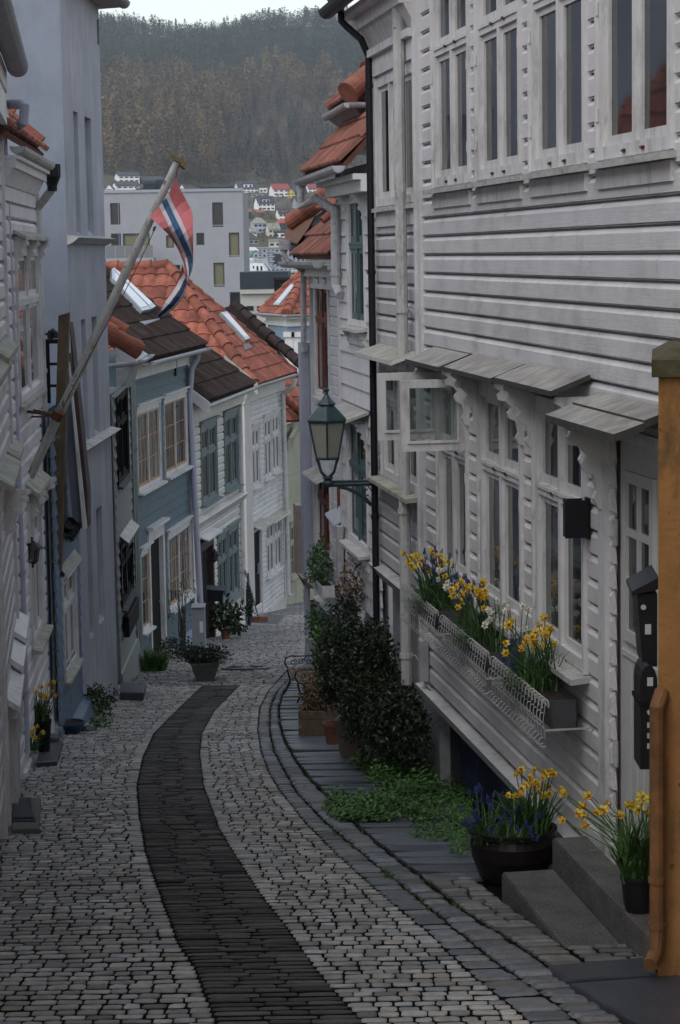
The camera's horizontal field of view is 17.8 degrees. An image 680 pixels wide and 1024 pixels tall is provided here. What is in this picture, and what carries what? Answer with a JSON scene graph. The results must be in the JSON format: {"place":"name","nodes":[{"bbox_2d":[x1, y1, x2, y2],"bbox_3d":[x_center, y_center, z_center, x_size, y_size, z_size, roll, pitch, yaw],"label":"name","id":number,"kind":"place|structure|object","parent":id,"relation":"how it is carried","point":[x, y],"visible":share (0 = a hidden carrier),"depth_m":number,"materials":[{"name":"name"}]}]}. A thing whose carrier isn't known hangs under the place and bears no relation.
{"place":"outdoors","nodes":[
{"label":"outdoors","id":0,"kind":"place"},
{"bbox_2d":[98,0,358,36],"label":"sky","id":1,"kind":"structure","parent":0,"point":[191,11],"materials":[{"name":"white"}]},
{"bbox_2d":[100,26,365,264],"bbox_3d":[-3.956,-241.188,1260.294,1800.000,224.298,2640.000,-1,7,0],"label":"terrain","id":2,"kind":"structure","parent":0,"point":[108,177],"depth_m":1105.12,"materials":[{"name":"green plant"}]},
{"bbox_2d":[0,0,30,838],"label":"timber house","id":3,"kind":"structure","parent":2,"relation":"on","point":[14,624],"depth_m":16.00,"materials":[{"name":"white paint"}]},
{"bbox_2d":[0,99,61,777],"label":"timber house","id":4,"kind":"structure","parent":2,"relation":"on","point":[29,169],"depth_m":19.69,"materials":[{"name":"white paint"}]},
{"bbox_2d":[12,246,46,410],"bbox_3d":[-2.892,-1.737,20.069,0.132,1.423,2.672,-1,7,-3],"label":"window","id":5,"kind":"structure","parent":4,"relation":"in","point":[28,307],"depth_m":20.07,"materials":[{"name":"white paint"}]},
{"bbox_2d":[25,499,53,654],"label":"window","id":6,"kind":"structure","parent":4,"relation":"in","point":[41,632],"depth_m":20.17,"materials":[{"name":"white paint"}]},
{"bbox_2d":[27,154,186,478],"bbox_3d":[-2.344,-1.715,19.493,2.373,2.885,0.659,5,9,43],"label":"flagpole","id":7,"kind":"object","parent":4,"relation":"attached to","point":[57,415],"visible":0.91,"depth_m":19.26,"materials":[{"name":"white wood"}]},
{"bbox_2d":[150,178,192,316],"bbox_3d":[-1.453,-2.291,18.840,0.377,1.200,0.283,-1,7,0],"label":"pennant","id":8,"kind":"object","parent":7,"relation":"hanging from","point":[171,216],"visible":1,"depth_m":18.78,"materials":[{"name":"multicoloured fabric"}]},
{"bbox_2d":[0,0,129,706],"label":"rendered house","id":9,"kind":"structure","parent":2,"relation":"on","point":[56,87],"depth_m":24.53,"materials":[{"name":"paint"}]},
{"bbox_2d":[39,312,96,737],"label":"timber house","id":10,"kind":"structure","parent":2,"relation":"on","point":[70,493],"depth_m":21.95,"materials":[{"name":"white wood"}]},
{"bbox_2d":[53,568,83,685],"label":"window","id":11,"kind":"structure","parent":10,"relation":"in","point":[69,604],"depth_m":22.58,"materials":[{"name":"white paint"}]},
{"bbox_2d":[108,315,154,683],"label":"timber house","id":12,"kind":"structure","parent":2,"relation":"on","point":[132,356],"depth_m":29.57,"materials":[{"name":"grey paint"}]},
{"bbox_2d":[110,387,133,489],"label":"window","id":13,"kind":"structure","parent":12,"relation":"in","point":[121,401],"depth_m":29.78,"materials":[{"name":"black paint"}]},
{"bbox_2d":[119,541,138,612],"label":"window","id":14,"kind":"structure","parent":12,"relation":"in","point":[128,592],"depth_m":30.03,"materials":[{"name":"black paint"}]},
{"bbox_2d":[106,266,212,656],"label":"timber house","id":15,"kind":"structure","parent":2,"relation":"on","point":[166,512],"depth_m":36.29,"materials":[{"name":"teal paint"}]},
{"bbox_2d":[140,541,156,636],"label":"window","id":16,"kind":"structure","parent":15,"relation":"in","point":[147,629],"depth_m":34.71,"materials":[{"name":"white paint"}]},
{"bbox_2d":[136,396,167,495],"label":"window","id":17,"kind":"structure","parent":15,"relation":"in","point":[148,424],"depth_m":34.99,"materials":[{"name":"white paint"}]},
{"bbox_2d":[151,538,162,652],"bbox_3d":[-3.039,1.483,35.629,0.097,2.112,1.072,0,7,6],"label":"door","id":18,"kind":"structure","parent":15,"relation":"in","point":[155,576],"depth_m":35.84,"materials":[{"name":"black paint"}]},
{"bbox_2d":[162,386,193,479],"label":"window","id":19,"kind":"structure","parent":15,"relation":"in","point":[175,417],"depth_m":37.27,"materials":[{"name":"white paint"}]},
{"bbox_2d":[166,514,196,614],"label":"window","id":20,"kind":"structure","parent":15,"relation":"in","point":[179,554],"depth_m":37.61,"materials":[{"name":"white paint"}]},
{"bbox_2d":[104,179,249,307],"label":"apartment block","id":21,"kind":"structure","parent":2,"relation":"on","point":[221,258],"depth_m":213.25,"materials":[{"name":"white paint"}]},
{"bbox_2d":[106,259,298,615],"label":"timber house","id":22,"kind":"structure","parent":2,"relation":"on","point":[223,332],"depth_m":51.38,"materials":[{"name":"white paint"}]},
{"bbox_2d":[252,420,263,490],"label":"window","id":23,"kind":"structure","parent":22,"relation":"in","point":[256,448],"depth_m":50.88,"materials":[{"name":"white paint"}]},
{"bbox_2d":[261,411,275,481],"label":"window","id":24,"kind":"structure","parent":22,"relation":"in","point":[268,433],"depth_m":52.35,"materials":[{"name":"white paint"}]},
{"bbox_2d":[271,407,282,474],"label":"window","id":25,"kind":"structure","parent":22,"relation":"in","point":[276,415],"depth_m":53.42,"materials":[{"name":"white paint"}]},
{"bbox_2d":[190,344,259,637],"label":"timber house","id":26,"kind":"structure","parent":2,"relation":"on","point":[222,387],"depth_m":41.52,"materials":[{"name":"beige paint"}]},
{"bbox_2d":[196,415,223,507],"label":"window","id":27,"kind":"structure","parent":26,"relation":"in","point":[208,442],"depth_m":40.38,"materials":[{"name":"grey paint"}]},
{"bbox_2d":[215,527,233,608],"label":"window","id":28,"kind":"structure","parent":26,"relation":"in","point":[222,539],"depth_m":41.87,"materials":[{"name":"grey paint"}]},
{"bbox_2d":[219,405,243,493],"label":"window","id":29,"kind":"structure","parent":26,"relation":"in","point":[230,416],"depth_m":42.61,"materials":[{"name":"grey paint"}]},
{"bbox_2d":[227,518,244,601],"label":"window","id":30,"kind":"structure","parent":26,"relation":"in","point":[235,593],"depth_m":42.89,"materials":[{"name":"grey paint"}]},
{"bbox_2d":[99,4,365,187],"bbox_3d":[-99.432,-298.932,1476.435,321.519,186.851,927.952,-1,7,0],"label":"evergreen forest","id":31,"kind":"object","parent":2,"relation":"on","point":[142,46],"visible":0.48,"depth_m":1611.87,"materials":[{"name":"green plant"}]},
{"bbox_2d":[240,270,290,326],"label":"warehouse","id":32,"kind":"structure","parent":2,"relation":"on","point":[256,289],"depth_m":164.15,"materials":[{"name":"white"}]},
{"bbox_2d":[225,300,314,604],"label":"timber house","id":33,"kind":"structure","parent":2,"relation":"on","point":[240,312],"depth_m":58.22,"materials":[{"name":"green paint"}]},
{"bbox_2d":[251,247,305,270],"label":"apartment building","id":34,"kind":"structure","parent":2,"relation":"on","point":[272,256],"depth_m":590.86,"materials":[{"name":"white paint"}]},
{"bbox_2d":[254,261,309,371],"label":"rendered house","id":35,"kind":"structure","parent":2,"relation":"on","point":[279,309],"depth_m":77.74,"materials":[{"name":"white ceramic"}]},
{"bbox_2d":[278,188,346,666],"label":"timber house","id":36,"kind":"structure","parent":2,"relation":"on","point":[307,235],"depth_m":29.08,"materials":[{"name":"grey paint"}]},
{"bbox_2d":[306,570,334,598],"bbox_3d":[-0.254,0.942,28.328,0.180,0.160,1.378,-2,7,-9],"label":"window box","id":37,"kind":"object","parent":36,"relation":"attached to","point":[324,590],"visible":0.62,"depth_m":27.78,"materials":[{"name":"white paint"}]},
{"bbox_2d":[304,533,333,588],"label":"potted plant","id":38,"kind":"object","parent":37,"relation":"in","point":[318,552],"depth_m":28.14,"materials":[{"name":"green plant"}]},
{"bbox_2d":[311,288,331,401],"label":"window","id":39,"kind":"structure","parent":36,"relation":"in","point":[321,299],"depth_m":28.53,"materials":[{"name":"white paint"}]},
{"bbox_2d":[314,482,332,562],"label":"window","id":40,"kind":"structure","parent":36,"relation":"in","point":[324,527],"depth_m":28.79,"materials":[{"name":"white paint"}]},
{"bbox_2d":[294,60,392,659],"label":"timber house","id":41,"kind":"structure","parent":2,"relation":"on","point":[343,146],"depth_m":23.96,"materials":[{"name":"grey paint"}]},
{"bbox_2d":[340,604,364,623],"bbox_3d":[0.130,1.109,23.919,0.180,0.140,0.762,-2,7,-8],"label":"window box","id":42,"kind":"object","parent":41,"relation":"attached to","point":[362,615],"visible":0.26,"depth_m":23.55,"materials":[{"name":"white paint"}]},
{"bbox_2d":[333,558,367,606],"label":"plant","id":43,"kind":"object","parent":42,"relation":"in","point":[348,584],"depth_m":23.82,"materials":[{"name":"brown plant"}]},
{"bbox_2d":[338,193,367,346],"bbox_3d":[0.160,-2.638,23.613,0.212,1.635,1.289,-2,7,-8],"label":"window","id":44,"kind":"structure","parent":41,"relation":"in","point":[356,255],"depth_m":23.64,"materials":[{"name":"white paint"}]},
{"bbox_2d":[338,419,369,572],"bbox_3d":[0.181,-0.229,24.031,0.212,1.635,1.492,-2,7,-8],"label":"window","id":45,"kind":"structure","parent":41,"relation":"in","point":[358,517],"depth_m":24.06,"materials":[{"name":"white paint"}]},
{"bbox_2d":[318,0,450,785],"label":"timber house","id":46,"kind":"structure","parent":2,"relation":"on","point":[370,31],"depth_m":18.00,"materials":[{"name":"grey paint"}]},
{"bbox_2d":[307,378,372,505],"bbox_3d":[-0.035,-0.591,18.507,0.543,1.116,0.348,2,7,24],"label":"street lamp","id":47,"kind":"object","parent":46,"relation":"attached to","point":[326,420],"visible":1,"depth_m":18.45,"materials":[{"name":"green metal"}]},
{"bbox_2d":[367,28,413,226],"bbox_3d":[0.449,-3.031,17.376,0.162,1.464,1.915,-2,7,-9],"label":"window","id":48,"kind":"structure","parent":46,"relation":"in","point":[381,54],"depth_m":17.67,"materials":[{"name":"white paint"}]},
{"bbox_2d":[367,362,416,503],"bbox_3d":[0.466,-0.706,17.614,0.212,1.078,1.804,-2,7,-9],"label":"window","id":49,"kind":"structure","parent":46,"relation":"in","point":[388,448],"depth_m":17.89,"materials":[{"name":"white paint"}]},
{"bbox_2d":[377,0,679,866],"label":"timber house","id":50,"kind":"structure","parent":2,"relation":"on","point":[547,212],"depth_m":12.88,"materials":[{"name":"white paint"}]},
{"bbox_2d":[399,584,461,647],"bbox_3d":[0.694,0.736,15.648,0.326,0.278,1.244,-2,7,-9],"label":"flower trough","id":51,"kind":"object","parent":50,"relation":"attached to","point":[432,617],"visible":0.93,"depth_m":15.42,"materials":[{"name":"metal"}]},
{"bbox_2d":[393,548,459,611],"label":"daffodil plant","id":52,"kind":"object","parent":51,"relation":"in","point":[413,566],"visible":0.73,"depth_m":15.49,"materials":[{"name":"green plant"}]},
{"bbox_2d":[403,547,458,610],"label":"grape hyacinth plant","id":53,"kind":"object","parent":51,"relation":"in","point":[432,569],"visible":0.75,"depth_m":15.40,"materials":[{"name":"green plant"}]},
{"bbox_2d":[423,0,474,208],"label":"window","id":54,"kind":"structure","parent":50,"relation":"in","point":[451,111],"depth_m":15.21,"materials":[{"name":"white paint"}]},
{"bbox_2d":[428,371,476,598],"bbox_3d":[0.799,-0.228,15.572,0.192,1.538,1.168,-2,7,-9],"label":"window","id":55,"kind":"structure","parent":50,"relation":"in","point":[452,495],"depth_m":15.62,"materials":[{"name":"white paint"}]},
{"bbox_2d":[437,615,512,693],"bbox_3d":[0.925,0.911,14.147,0.326,0.278,1.422,-2,7,-9],"label":"flower trough","id":56,"kind":"object","parent":50,"relation":"attached to","point":[481,656],"visible":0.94,"depth_m":13.91,"materials":[{"name":"metal"}]},
{"bbox_2d":[442,577,503,650],"bbox_3d":[0.927,0.636,14.034,0.644,0.442,0.734,-1,7,0],"label":"daffodil plant","id":57,"kind":"object","parent":56,"relation":"in","point":[474,629],"visible":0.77,"depth_m":13.96,"materials":[{"name":"green plant"}]},
{"bbox_2d":[480,599,516,651],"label":"narcissus plant","id":58,"kind":"object","parent":56,"relation":"in","point":[489,619],"visible":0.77,"depth_m":13.62,"materials":[{"name":"green plant"}]},
{"bbox_2d":[465,0,528,203],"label":"window","id":59,"kind":"structure","parent":50,"relation":"in","point":[498,49],"depth_m":13.74,"materials":[{"name":"white paint"}]},
{"bbox_2d":[464,380,530,638],"bbox_3d":[1.031,-0.053,14.071,0.192,1.538,1.346,-2,7,-9],"label":"window","id":60,"kind":"structure","parent":50,"relation":"in","point":[501,543],"depth_m":14.11,"materials":[{"name":"white paint"}]},
{"bbox_2d":[487,656,595,747],"bbox_3d":[1.156,1.087,12.648,0.326,0.278,1.361,-2,7,-9],"label":"flower trough","id":61,"kind":"object","parent":50,"relation":"attached to","point":[555,710],"visible":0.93,"depth_m":12.27,"materials":[{"name":"metal"}]},
{"bbox_2d":[491,613,566,697],"bbox_3d":[1.146,0.805,12.580,0.622,0.444,0.781,-1,7,0],"label":"daffodil plant","id":62,"kind":"object","parent":61,"relation":"in","point":[540,676],"visible":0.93,"depth_m":12.47,"materials":[{"name":"green plant"}]},
{"bbox_2d":[517,0,594,196],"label":"window","id":63,"kind":"structure","parent":50,"relation":"in","point":[558,75],"depth_m":12.27,"materials":[{"name":"white paint"}]},
{"bbox_2d":[517,394,597,685],"bbox_3d":[1.261,0.122,12.572,0.192,1.538,1.285,-2,7,-9],"label":"window","id":64,"kind":"structure","parent":50,"relation":"in","point":[560,578],"depth_m":12.62,"materials":[{"name":"white paint"}]},
{"bbox_2d":[563,497,590,539],"bbox_3d":[1.293,0.034,11.921,0.142,0.228,0.104,-2,7,-9],"label":"wall lamp","id":65,"kind":"object","parent":50,"relation":"attached to","point":[576,518],"visible":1,"depth_m":11.87,"materials":[{"name":"black metal"}]},
{"bbox_2d":[582,0,679,189],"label":"window","id":66,"kind":"structure","parent":50,"relation":"in","point":[635,47],"depth_m":10.78,"materials":[{"name":"white paint"}]},
{"bbox_2d":[620,440,657,846],"bbox_3d":[1.583,0.818,11.090,0.062,2.325,1.020,-2,7,-9],"label":"door","id":67,"kind":"structure","parent":50,"relation":"in","point":[638,464],"depth_m":11.32,"materials":[{"name":"beige paint"}]},
{"bbox_2d":[643,340,679,976],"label":"garden wall","id":68,"kind":"structure","parent":2,"relation":"on","point":[663,954],"depth_m":9.54,"materials":[{"name":"brown wood"}]},
{"bbox_2d":[626,565,657,666],"bbox_3d":[1.398,0.478,10.050,0.122,0.418,0.387,-1,7,3],"label":"letter box","id":69,"kind":"object","parent":68,"relation":"attached to","point":[642,585],"visible":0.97,"depth_m":9.89,"materials":[{"name":"black metal"}]},
{"bbox_2d":[632,657,657,769],"bbox_3d":[1.397,0.917,9.940,0.088,0.483,0.244,-1,7,0],"label":"letter box","id":70,"kind":"object","parent":68,"relation":"attached to","point":[645,681],"visible":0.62,"depth_m":9.84,"materials":[{"name":"black metal"}]},
{"bbox_2d":[0,600,657,1023],"bbox_3d":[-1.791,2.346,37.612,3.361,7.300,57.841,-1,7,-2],"label":"street","id":71,"kind":"structure","parent":0,"point":[198,1005],"depth_m":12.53,"materials":[{"name":"stone"}]},
{"bbox_2d":[12,798,40,834],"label":"stone slab","id":72,"kind":"structure","parent":71,"relation":"on","point":[24,828],"depth_m":14.87,"materials":[{"name":"grey stone"}]},
{"bbox_2d":[37,738,62,767],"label":"stone slab","id":73,"kind":"structure","parent":71,"relation":"on","point":[51,757],"depth_m":19.39,"materials":[{"name":"stone"}]},
{"bbox_2d":[34,719,51,751],"bbox_3d":[-2.724,2.042,19.776,0.200,0.300,0.200,-1,7,0],"label":"flower pot","id":74,"kind":"object","parent":73,"relation":"on","point":[46,736],"visible":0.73,"depth_m":19.71,"materials":[{"name":"black paint"}]},
{"bbox_2d":[33,679,66,721],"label":"daffodil plant","id":75,"kind":"object","parent":74,"relation":"in","point":[41,714],"visible":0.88,"depth_m":19.72,"materials":[{"name":"green plant"}]},
{"bbox_2d":[84,681,119,715],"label":"leafy shrub","id":76,"kind":"object","parent":71,"relation":"on","point":[102,704],"visible":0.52,"depth_m":24.02,"materials":[{"name":"green plant"}]},
{"bbox_2d":[139,646,175,671],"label":"potted plant","id":77,"kind":"object","parent":71,"relation":"on","point":[152,661],"visible":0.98,"depth_m":31.36,"materials":[{"name":"green plant"}]},
{"bbox_2d":[191,603,205,649],"bbox_3d":[-2.222,1.831,34.184,0.217,0.752,0.300,-1,7,0],"label":"utility cabinet","id":78,"kind":"object","parent":71,"relation":"on","point":[198,612],"visible":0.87,"depth_m":34.05,"materials":[{"name":"grey metal"}]},
{"bbox_2d":[190,659,219,681],"bbox_3d":[-1.824,2.137,29.220,0.388,0.265,0.388,-2,7,-7],"label":"street planter","id":79,"kind":"object","parent":71,"relation":"on","point":[202,672],"visible":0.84,"depth_m":29.06,"materials":[{"name":"grey concrete"}]},
{"bbox_2d":[173,642,239,666],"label":"heather","id":80,"kind":"object","parent":79,"relation":"in","point":[190,656],"visible":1,"depth_m":29.11,"materials":[{"name":"green plant"}]},
{"bbox_2d":[220,629,229,638],"bbox_3d":[-2.110,2.256,40.032,0.202,0.178,0.202,-1,7,0],"label":"flower pot","id":81,"kind":"object","parent":71,"relation":"on","point":[225,635],"visible":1,"depth_m":39.96,"materials":[{"name":"ceramic"}]},
{"bbox_2d":[206,593,248,635],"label":"rhododendron","id":82,"kind":"object","parent":81,"relation":"in","point":[228,621],"visible":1,"depth_m":39.94,"materials":[{"name":"green plant"}]},
{"bbox_2d":[138,685,360,1023],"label":"street strip","id":83,"kind":"object","parent":71,"relation":"on","point":[187,743],"visible":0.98,"depth_m":12.30,"materials":[{"name":"black stone"}]},
{"bbox_2d":[22,694,491,958],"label":"grass","id":84,"kind":"structure","parent":71,"relation":"on","point":[381,871],"depth_m":14.74,"materials":[{"name":"green plant"}]},
{"bbox_2d":[258,660,576,1023],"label":"gutter stones","id":85,"kind":"object","parent":71,"relation":"on","point":[503,983],"visible":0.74,"depth_m":11.61,"materials":[{"name":"grey stone"}]},
{"bbox_2d":[270,652,621,1023],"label":"kerb","id":86,"kind":"structure","parent":71,"relation":"on","point":[520,963],"depth_m":11.35,"materials":[{"name":"grey stone"}]},
{"bbox_2d":[426,873,643,964],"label":"pavement setts","id":87,"kind":"structure","parent":71,"relation":"on","point":[483,905],"depth_m":11.03,"materials":[{"name":"stone"}]},
{"bbox_2d":[502,869,618,948],"bbox_3d":[1.144,2.268,11.174,0.286,0.450,1.512,-2,7,-9],"label":"concrete step","id":88,"kind":"object","parent":87,"relation":"on","point":[550,904],"visible":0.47,"depth_m":11.22,"materials":[{"name":"grey concrete"}]},
{"bbox_2d":[548,958,657,984],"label":"stone slab","id":89,"kind":"structure","parent":87,"relation":"on","point":[594,971],"depth_m":9.80,"materials":[{"name":"stone"}]},
{"bbox_2d":[552,836,657,969],"bbox_3d":[1.412,2.191,10.987,0.186,0.600,1.982,-2,7,-9],"label":"concrete step","id":90,"kind":"object","parent":87,"relation":"on","point":[591,879],"visible":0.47,"depth_m":11.14,"materials":[{"name":"grey concrete"}]},
{"bbox_2d":[620,873,648,914],"bbox_3d":[1.452,1.850,10.546,0.180,0.180,0.180,-1,7,0],"label":"flower pot","id":91,"kind":"object","parent":90,"relation":"on","point":[635,892],"visible":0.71,"depth_m":10.48,"materials":[{"name":"black ceramic"}]},
{"bbox_2d":[558,788,648,883],"bbox_3d":[1.398,1.564,10.508,0.667,0.460,0.626,-4,8,-26],"label":"daffodil plant","id":92,"kind":"object","parent":91,"relation":"in","point":[630,866],"visible":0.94,"depth_m":10.49,"materials":[{"name":"green plant"}]},
{"bbox_2d":[615,790,648,878],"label":"daffodil plant","id":93,"kind":"object","parent":91,"relation":"in","point":[645,865],"visible":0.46,"depth_m":10.47,"materials":[{"name":"green plant"}]},
{"bbox_2d":[570,975,679,1023],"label":"stone slab","id":94,"kind":"structure","parent":71,"relation":"on","point":[651,1000],"depth_m":9.25,"materials":[{"name":"stone"}]},
{"bbox_2d":[280,666,552,881],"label":"pavement","id":95,"kind":"structure","parent":0,"point":[323,764],"depth_m":15.08,"materials":[{"name":"grey stone"}]},
{"bbox_2d":[283,653,322,702],"bbox_3d":[-0.392,1.926,25.587,0.472,0.632,0.936,-2,7,-9],"label":"bench","id":96,"kind":"object","parent":95,"relation":"on","point":[306,670],"visible":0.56,"depth_m":25.75,"materials":[{"name":"black metal"}]},
{"bbox_2d":[298,706,338,735],"bbox_3d":[-0.208,2.035,21.373,0.290,0.250,0.480,1,7,14],"label":"planter trough","id":97,"kind":"object","parent":95,"relation":"on","point":[310,723],"visible":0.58,"depth_m":21.15,"materials":[{"name":"wood"}]},
{"bbox_2d":[297,670,334,713],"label":"dried plant","id":98,"kind":"object","parent":97,"relation":"in","point":[312,696],"visible":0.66,"depth_m":21.25,"materials":[{"name":"brown plant"}]},
{"bbox_2d":[325,585,369,710],"bbox_3d":[0.101,1.505,21.634,0.598,1.593,0.602,-1,7,0],"label":"shrub","id":99,"kind":"object","parent":95,"relation":"on","point":[345,605],"visible":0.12,"depth_m":21.53,"materials":[{"name":"green plant"}]},
{"bbox_2d":[333,714,366,755],"bbox_3d":[0.114,1.987,19.272,0.283,0.330,0.283,1,7,13],"label":"flower pot","id":100,"kind":"object","parent":95,"relation":"on","point":[346,748],"visible":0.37,"depth_m":19.17,"materials":[{"name":"black ceramic"}]},
{"bbox_2d":[304,611,401,733],"bbox_3d":[0.203,1.415,18.886,1.037,1.048,1.069,-1,7,0],"label":"boxwood shrub","id":101,"kind":"object","parent":95,"relation":"on","point":[330,695],"visible":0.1,"depth_m":18.88,"materials":[{"name":"green plant"}]},
{"bbox_2d":[318,607,435,778],"bbox_3d":[0.295,1.563,17.773,0.732,1.349,2.482,-2,7,-9],"label":"boxwood shrub","id":102,"kind":"object","parent":95,"relation":"on","point":[376,697],"visible":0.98,"depth_m":17.65,"materials":[{"name":"green plant"}]},
{"bbox_2d":[319,744,474,857],"bbox_3d":[0.425,2.098,16.311,1.160,0.829,6.118,-1,7,0],"label":"ground cover","id":103,"kind":"object","parent":95,"relation":"on","point":[345,806],"visible":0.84,"depth_m":15.45,"materials":[{"name":"green plant"}]},
{"bbox_2d":[468,816,556,886],"bbox_3d":[0.991,1.971,12.473,0.516,0.330,0.516,-1,7,0],"label":"flower pot","id":104,"kind":"object","parent":95,"relation":"on","point":[493,863],"visible":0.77,"depth_m":12.28,"materials":[{"name":"ceramic"}]},
{"bbox_2d":[448,783,521,832],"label":"grape hyacinth plant","id":105,"kind":"object","parent":104,"relation":"in","point":[490,805],"visible":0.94,"depth_m":12.54,"materials":[{"name":"green plant"}]},
{"bbox_2d":[461,805,543,845],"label":"grape hyacinth plant","id":106,"kind":"object","parent":104,"relation":"on","point":[476,820],"visible":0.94,"depth_m":12.38,"materials":[{"name":"green plant"}]},
{"bbox_2d":[484,766,575,833],"bbox_3d":[1.097,1.661,12.510,0.648,0.393,0.564,-1,7,0],"label":"daffodil plant","id":107,"kind":"object","parent":104,"relation":"in","point":[530,813],"visible":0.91,"depth_m":12.46,"materials":[{"name":"green plant"}]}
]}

